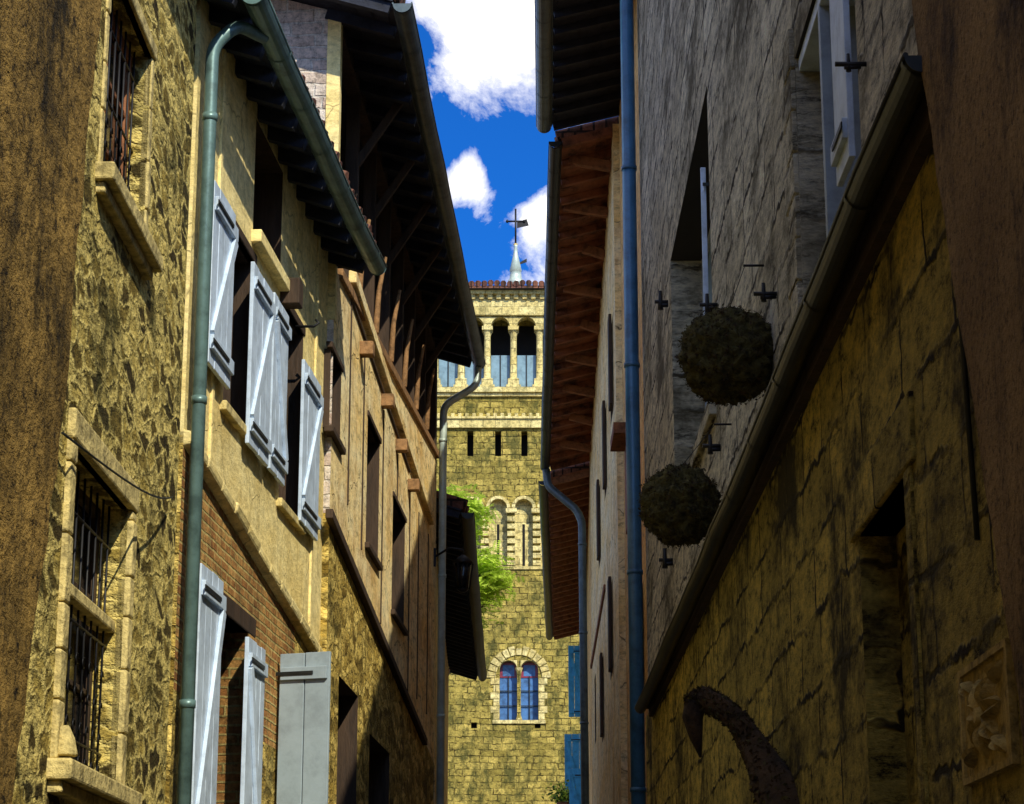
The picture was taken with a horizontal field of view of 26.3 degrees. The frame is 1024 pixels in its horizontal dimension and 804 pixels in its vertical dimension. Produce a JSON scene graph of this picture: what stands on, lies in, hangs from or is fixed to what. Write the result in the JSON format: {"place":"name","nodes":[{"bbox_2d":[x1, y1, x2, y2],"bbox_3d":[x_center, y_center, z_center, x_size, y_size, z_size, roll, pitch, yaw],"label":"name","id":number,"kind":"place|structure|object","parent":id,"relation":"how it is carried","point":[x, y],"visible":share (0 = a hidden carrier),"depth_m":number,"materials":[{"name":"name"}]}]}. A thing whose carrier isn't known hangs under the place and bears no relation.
{"place":"outdoors","nodes":[
{"label":"outdoors","id":0,"kind":"place"},
{"bbox_2d":[436,209,579,803],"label":"church bell tower","id":1,"kind":"structure","parent":0,"point":[511,723],"depth_m":76.17,"materials":[{"name":"stone"}]},
{"bbox_2d":[405,0,615,284],"label":"sky","id":2,"kind":"structure","parent":0,"point":[479,55],"materials":[{"name":"blue"}]},
{"label":"ground","id":3,"kind":"structure","parent":0,"visible":0},
{"bbox_2d":[0,0,101,803],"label":"rendered house","id":4,"kind":"structure","parent":3,"relation":"on","point":[48,48],"depth_m":8.79,"materials":[{"name":"paint"}]},
{"bbox_2d":[12,0,196,803],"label":"walls","id":5,"kind":"structure","parent":3,"relation":"on","point":[124,388],"depth_m":12.75,"materials":[{"name":"beige stone"}]},
{"bbox_2d":[65,14,131,765],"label":"window frames","id":6,"kind":"structure","parent":5,"relation":"attached to","point":[89,592],"depth_m":12.30,"materials":[{"name":"beige stone"}]},
{"bbox_2d":[62,0,136,771],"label":"iron grilles","id":7,"kind":"object","parent":5,"relation":"attached to","point":[76,515],"visible":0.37,"depth_m":12.02,"materials":[{"name":"black metal"}]},
{"bbox_2d":[46,0,162,803],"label":"stone surrounds","id":8,"kind":"object","parent":5,"relation":"attached to","point":[72,780],"visible":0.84,"depth_m":11.71,"materials":[{"name":"beige stone"}]},
{"bbox_2d":[61,432,172,498],"bbox_3d":[-2.084,0.370,12.093,0.112,0.412,3.221,0,-15,1],"label":"cable","id":9,"kind":"object","parent":5,"relation":"attached to","point":[96,459],"visible":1,"depth_m":11.28,"materials":[{"name":"metal"}]},
{"bbox_2d":[165,434,308,803],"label":"walls","id":10,"kind":"structure","parent":3,"relation":"on","point":[226,558],"depth_m":16.19,"materials":[{"name":"brick"}]},
{"bbox_2d":[191,563,226,803],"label":"shutter","id":11,"kind":"object","parent":10,"relation":"attached to","point":[211,614],"visible":0.98,"depth_m":14.63,"materials":[{"name":"paint"}]},
{"bbox_2d":[179,430,323,651],"bbox_3d":[-1.919,1.283,17.028,0.140,0.796,5.665,-1,-15,4],"label":"ledge","id":12,"kind":"object","parent":10,"relation":"attached to","point":[236,516],"visible":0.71,"depth_m":16.41,"materials":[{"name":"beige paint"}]},
{"bbox_2d":[180,0,327,644],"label":"walls","id":13,"kind":"structure","parent":10,"relation":"on","point":[258,190],"depth_m":17.00,"materials":[{"name":"beige paint"}]},
{"bbox_2d":[207,180,238,388],"bbox_3d":[-2.027,-0.819,15.391,0.068,1.316,0.754,-1,-15,4],"label":"shutter","id":14,"kind":"object","parent":13,"relation":"attached to","point":[225,239],"visible":1,"depth_m":15.33,"materials":[{"name":"paint"}]},
{"bbox_2d":[245,261,275,466],"bbox_3d":[-1.914,-0.282,16.787,0.068,1.415,0.816,-1,-15,4],"label":"shutter","id":15,"kind":"object","parent":13,"relation":"attached to","point":[262,322],"visible":1,"depth_m":16.68,"materials":[{"name":"paint"}]},
{"bbox_2d":[208,49,320,803],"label":"ribs and lintels","id":16,"kind":"object","parent":13,"relation":"in","point":[291,295],"visible":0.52,"depth_m":16.52,"materials":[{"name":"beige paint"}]},
{"bbox_2d":[266,292,291,485],"bbox_3d":[-1.854,-0.099,17.553,0.068,1.437,0.674,-1,-15,4],"label":"shutter","id":17,"kind":"object","parent":13,"relation":"attached to","point":[277,467],"visible":0.99,"depth_m":17.47,"materials":[{"name":"paint"}]},
{"bbox_2d":[205,0,365,273],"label":"rafters","id":18,"kind":"object","parent":13,"relation":"attached to","point":[339,247],"visible":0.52,"depth_m":17.61,"materials":[{"name":"brown wood"}]},
{"bbox_2d":[208,0,376,259],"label":"roof","id":19,"kind":"structure","parent":13,"relation":"on","point":[242,7],"depth_m":17.15,"materials":[{"name":"wood"}]},
{"bbox_2d":[243,0,386,275],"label":"gutter","id":20,"kind":"object","parent":19,"relation":"attached to","point":[266,22],"visible":1,"depth_m":17.13,"materials":[{"name":"green metal"}]},
{"bbox_2d":[295,319,319,327],"bbox_3d":[-1.746,-0.673,18.758,0.211,0.079,0.024,-1,-15,4],"label":"shutter hook","id":21,"kind":"object","parent":13,"relation":"attached to","point":[308,326],"visible":1,"depth_m":18.75,"materials":[{"name":"black metal"}]},
{"bbox_2d":[298,359,323,540],"bbox_3d":[-1.736,0.425,19.026,0.068,1.412,0.906,-1,-15,4],"label":"shutter","id":22,"kind":"object","parent":13,"relation":"attached to","point":[312,408],"visible":1,"depth_m":18.90,"materials":[{"name":"paint"}]},
{"bbox_2d":[240,637,267,803],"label":"shutter","id":23,"kind":"object","parent":10,"relation":"attached to","point":[255,670],"visible":1,"depth_m":16.10,"materials":[{"name":"paint"}]},
{"bbox_2d":[276,651,330,803],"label":"open grey shutter","id":24,"kind":"object","parent":10,"relation":"attached to","point":[303,734],"visible":1,"depth_m":17.37,"materials":[{"name":"paint"}]},
{"bbox_2d":[320,513,433,803],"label":"walls","id":25,"kind":"structure","parent":3,"relation":"on","point":[379,753],"depth_m":22.28,"materials":[{"name":"brown stone"}]},
{"bbox_2d":[322,275,436,761],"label":"walls","id":26,"kind":"structure","parent":25,"relation":"on","point":[395,562],"depth_m":24.61,"materials":[{"name":"beige paint"}]},
{"bbox_2d":[271,0,437,475],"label":"loft","id":27,"kind":"structure","parent":26,"relation":"on","point":[314,36],"depth_m":21.22,"materials":[{"name":"brown wood"}]},
{"bbox_2d":[290,0,470,358],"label":"roof","id":28,"kind":"structure","parent":27,"relation":"on","point":[367,36],"depth_m":23.90,"materials":[{"name":"wood"}]},
{"bbox_2d":[325,0,471,367],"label":"rafters","id":29,"kind":"object","parent":28,"relation":"attached to","point":[377,28],"visible":0.61,"depth_m":24.50,"materials":[{"name":"brown wood"}]},
{"bbox_2d":[392,2,485,368],"bbox_3d":[-0.762,-2.107,26.601,0.206,0.148,12.312,-1,-15,2],"label":"gutter","id":30,"kind":"object","parent":28,"relation":"attached to","point":[406,23],"visible":1,"depth_m":24.47,"materials":[{"name":"grey metal"}]},
{"bbox_2d":[434,547,473,592],"bbox_3d":[-0.846,2.380,31.180,0.603,0.654,0.330,0,-15,0],"label":"wall lantern","id":31,"kind":"object","parent":26,"relation":"attached to","point":[462,563],"depth_m":31.09,"materials":[{"name":"black metal"}]},
{"bbox_2d":[324,26,458,744],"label":"timbers","id":32,"kind":"object","parent":25,"relation":"on","point":[383,346],"visible":0.84,"depth_m":25.46,"materials":[{"name":"brown wood"}]},
{"bbox_2d":[434,550,448,803],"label":"walls","id":33,"kind":"structure","parent":3,"relation":"on","point":[446,716],"depth_m":36.41,"materials":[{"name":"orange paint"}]},
{"bbox_2d":[436,490,477,674],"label":"roof","id":34,"kind":"structure","parent":33,"relation":"on","point":[456,503],"depth_m":32.36,"materials":[{"name":"wood"}]},
{"bbox_2d":[436,504,477,679],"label":"rafters","id":35,"kind":"object","parent":34,"relation":"attached to","point":[460,649],"visible":0.59,"depth_m":41.00,"materials":[{"name":"brown wood"}]},
{"bbox_2d":[461,512,486,680],"bbox_3d":[-0.660,3.966,40.766,0.207,0.151,17.603,0,-15,0],"label":"gutter","id":36,"kind":"object","parent":34,"relation":"attached to","point":[469,533],"visible":0.93,"depth_m":38.38,"materials":[{"name":"metal"}]},
{"bbox_2d":[437,483,525,673],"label":"acacia tree","id":37,"kind":"object","parent":3,"relation":"on","point":[493,581],"visible":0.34,"depth_m":56.58,"materials":[{"name":"green plant"}]},
{"bbox_2d":[587,477,592,803],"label":"walls","id":38,"kind":"structure","parent":3,"relation":"on","point":[589,673],"depth_m":53.03,"materials":[{"name":"paint"}]},
{"bbox_2d":[542,779,575,803],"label":"potted plant","id":39,"kind":"object","parent":38,"relation":"on","point":[563,797],"visible":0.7,"depth_m":57.14,"materials":[{"name":"green plant"}]},
{"bbox_2d":[542,468,588,803],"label":"drainpipe","id":40,"kind":"object","parent":38,"relation":"attached to","point":[560,496],"visible":1,"depth_m":48.77,"materials":[{"name":"grey metal"}]},
{"bbox_2d":[548,461,589,634],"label":"roof","id":41,"kind":"structure","parent":38,"relation":"on","point":[568,470],"depth_m":50.43,"materials":[{"name":"wood"}]},
{"bbox_2d":[538,481,552,639],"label":"gutter","id":42,"kind":"object","parent":41,"relation":"attached to","point":[544,521],"visible":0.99,"depth_m":56.64,"materials":[{"name":"metal"}]},
{"bbox_2d":[548,470,589,639],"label":"rafters","id":43,"kind":"object","parent":41,"relation":"attached to","point":[574,487],"visible":0.65,"depth_m":56.60,"materials":[{"name":"red wood"}]},
{"bbox_2d":[565,734,580,801],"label":"blue shutter","id":44,"kind":"object","parent":38,"relation":"attached to","point":[572,744],"visible":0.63,"depth_m":61.01,"materials":[{"name":"teal paint"}]},
{"bbox_2d":[568,646,579,716],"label":"blue shutter","id":45,"kind":"object","parent":38,"relation":"attached to","point":[573,663],"visible":0.53,"depth_m":61.05,"materials":[{"name":"teal paint"}]},
{"bbox_2d":[569,769,580,803],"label":"blue shutter","id":46,"kind":"object","parent":38,"relation":"attached to","point":[574,795],"visible":0.55,"depth_m":56.32,"materials":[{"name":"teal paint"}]},
{"bbox_2d":[590,124,627,803],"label":"walls","id":47,"kind":"structure","parent":3,"relation":"on","point":[610,765],"depth_m":36.46,"materials":[{"name":"beige paint"}]},
{"bbox_2d":[550,116,618,464],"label":"roof","id":48,"kind":"structure","parent":47,"relation":"on","point":[582,129],"depth_m":39.60,"materials":[{"name":"wood"}]},
{"bbox_2d":[540,141,561,469],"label":"gutter","id":49,"kind":"object","parent":48,"relation":"attached to","point":[553,192],"visible":1,"depth_m":40.46,"materials":[{"name":"metal"}]},
{"bbox_2d":[550,128,612,470],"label":"rafters","id":50,"kind":"object","parent":48,"relation":"attached to","point":[605,134],"visible":0.69,"depth_m":41.04,"materials":[{"name":"brown wood"}]},
{"bbox_2d":[559,155,612,736],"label":"brackets and shutters","id":51,"kind":"object","parent":47,"relation":"attached to","point":[580,161],"visible":0.98,"depth_m":39.85,"materials":[{"name":"red wood"}]},
{"bbox_2d":[619,0,647,803],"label":"walls","id":52,"kind":"structure","parent":3,"relation":"on","point":[645,654],"depth_m":29.59,"materials":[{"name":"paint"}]},
{"bbox_2d":[552,0,620,122],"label":"roof","id":53,"kind":"structure","parent":52,"relation":"on","point":[562,4],"depth_m":32.93,"materials":[{"name":"tile"}]},
{"bbox_2d":[534,0,552,132],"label":"gutter","id":54,"kind":"object","parent":53,"relation":"attached to","point":[544,45],"visible":1,"depth_m":32.28,"materials":[{"name":"grey metal"}]},
{"bbox_2d":[552,0,620,130],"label":"rafters","id":55,"kind":"object","parent":53,"relation":"attached to","point":[610,52],"visible":0.77,"depth_m":32.59,"materials":[{"name":"brown wood"}]},
{"bbox_2d":[610,422,626,533],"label":"wooden balcony","id":56,"kind":"structure","parent":52,"relation":"attached to","point":[618,440],"depth_m":30.64,"materials":[{"name":"red wood"}]},
{"bbox_2d":[637,0,917,712],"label":"walls","id":57,"kind":"structure","parent":3,"relation":"on","point":[711,86],"depth_m":17.05,"materials":[{"name":"stone"}]},
{"bbox_2d":[655,290,667,309],"bbox_3d":[1.577,-1.056,22.788,0.191,0.202,0.059,0,-15,0],"label":"iron shutter hook","id":58,"kind":"object","parent":57,"relation":"attached to","point":[661,302],"visible":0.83,"depth_m":22.77,"materials":[{"name":"black metal"}]},
{"bbox_2d":[659,548,672,568],"bbox_3d":[1.578,1.578,22.137,0.192,0.203,0.059,0,-15,0],"label":"iron shutter hook","id":59,"kind":"object","parent":57,"relation":"attached to","point":[666,561],"visible":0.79,"depth_m":22.12,"materials":[{"name":"black metal"}]},
{"bbox_2d":[637,423,731,548],"bbox_3d":[1.193,0.581,15.673,0.628,0.939,0.624,-10,-18,32],"label":"moss ball","id":60,"kind":"object","parent":57,"relation":"attached to","point":[680,503],"visible":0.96,"depth_m":15.45,"materials":[{"name":"plant"}]},
{"bbox_2d":[700,167,708,314],"bbox_3d":[1.573,-1.204,17.726,0.066,1.482,0.068,0,-15,0],"label":"shutter","id":61,"kind":"object","parent":57,"relation":"attached to","point":[704,184],"visible":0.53,"depth_m":17.78,"materials":[{"name":"paint"}]},
{"bbox_2d":[699,293,717,312],"bbox_3d":[1.554,-0.771,17.126,0.180,0.152,0.044,0,-15,0],"label":"iron shutter hook","id":62,"kind":"object","parent":57,"relation":"attached to","point":[707,305],"visible":0.69,"depth_m":17.11,"materials":[{"name":"black metal"}]},
{"bbox_2d":[702,434,720,454],"bbox_3d":[1.554,0.326,16.875,0.180,0.152,0.044,0,-15,0],"label":"iron shutter hook","id":63,"kind":"object","parent":57,"relation":"attached to","point":[710,447],"visible":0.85,"depth_m":16.86,"materials":[{"name":"black metal"}]},
{"bbox_2d":[674,264,772,408],"bbox_3d":[1.335,-0.425,13.573,0.670,0.961,0.650,0,-15,0],"label":"moss ball","id":64,"kind":"object","parent":57,"relation":"attached to","point":[724,356],"visible":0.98,"depth_m":13.33,"materials":[{"name":"plant"}]},
{"bbox_2d":[688,29,802,467],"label":"quoins","id":65,"kind":"object","parent":57,"relation":"attached to","point":[794,261],"visible":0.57,"depth_m":12.30,"materials":[{"name":"stone"}]},
{"bbox_2d":[753,282,776,301],"bbox_3d":[1.542,-0.659,13.184,0.180,0.117,0.034,0,-15,0],"label":"iron shutter hook","id":66,"kind":"object","parent":57,"relation":"attached to","point":[763,294],"visible":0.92,"depth_m":13.17,"materials":[{"name":"black metal"}]},
{"bbox_2d":[701,0,860,407],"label":"window frames","id":67,"kind":"structure","parent":57,"relation":"attached to","point":[815,54],"depth_m":11.37,"materials":[{"name":"grey paint"}]},
{"bbox_2d":[829,0,855,186],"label":"shutter","id":68,"kind":"object","parent":57,"relation":"attached to","point":[842,151],"visible":1,"depth_m":10.29,"materials":[{"name":"paint"}]},
{"bbox_2d":[835,53,866,72],"bbox_3d":[1.530,-1.513,9.784,0.180,0.084,0.024,0,-15,0],"label":"iron shutter hook","id":69,"kind":"object","parent":57,"relation":"attached to","point":[848,65],"visible":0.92,"depth_m":9.77,"materials":[{"name":"black metal"}]},
{"bbox_2d":[912,0,1023,754],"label":"red rendered house","id":70,"kind":"structure","parent":3,"relation":"on","point":[971,52],"depth_m":5.82,"materials":[{"name":"paint"}]},
{"label":"cobbled alley","id":71,"kind":"structure","parent":0,"visible":0},
{"bbox_2d":[176,21,268,803],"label":"drainpipe","id":72,"kind":"object","parent":71,"relation":"on","point":[218,42],"visible":1,"depth_m":14.42,"materials":[{"name":"green metal"}]},
{"bbox_2d":[436,366,481,803],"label":"drainpipe","id":73,"kind":"object","parent":71,"relation":"on","point":[445,407],"visible":1,"depth_m":31.36,"materials":[{"name":"metal"}]},
{"bbox_2d":[620,0,646,803],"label":"drainpipe","id":74,"kind":"object","parent":71,"relation":"on","point":[638,789],"visible":0.98,"depth_m":26.99,"materials":[{"name":"blue metal"}]},
{"bbox_2d":[646,146,1023,803],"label":"walls","id":75,"kind":"structure","parent":71,"relation":"on","point":[798,649],"depth_m":8.87,"materials":[{"name":"stone"}]},
{"bbox_2d":[682,685,799,803],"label":"woven bird sculpture","id":76,"kind":"object","parent":75,"relation":"attached to","point":[771,779],"visible":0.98,"depth_m":11.56,"materials":[{"name":"brown wicker"}]},
{"bbox_2d":[634,52,932,716],"bbox_3d":[1.403,1.034,14.678,0.350,0.200,16.500,0,-15,0],"label":"gutter","id":77,"kind":"object","parent":75,"relation":"on","point":[895,150],"visible":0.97,"depth_m":9.29,"materials":[{"name":"metal"}]},
{"bbox_2d":[847,391,928,803],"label":"doorway","id":78,"kind":"structure","parent":75,"relation":"attached to","point":[885,467],"depth_m":7.88,"materials":[{"name":"stone"}]},
{"bbox_2d":[958,318,979,540],"bbox_3d":[1.389,-0.389,6.855,0.023,1.702,0.168,0,-15,0],"label":"cable","id":79,"kind":"object","parent":75,"relation":"attached to","point":[970,449],"visible":0.41,"depth_m":6.65,"materials":[{"name":"metal"}]},
{"bbox_2d":[957,638,1020,785],"bbox_3d":[1.401,0.917,6.416,0.101,0.348,0.696,0,-15,0],"label":"carved flower plaque","id":80,"kind":"object","parent":75,"relation":"attached to","point":[988,717],"visible":0.99,"depth_m":6.32,"materials":[{"name":"stone"}]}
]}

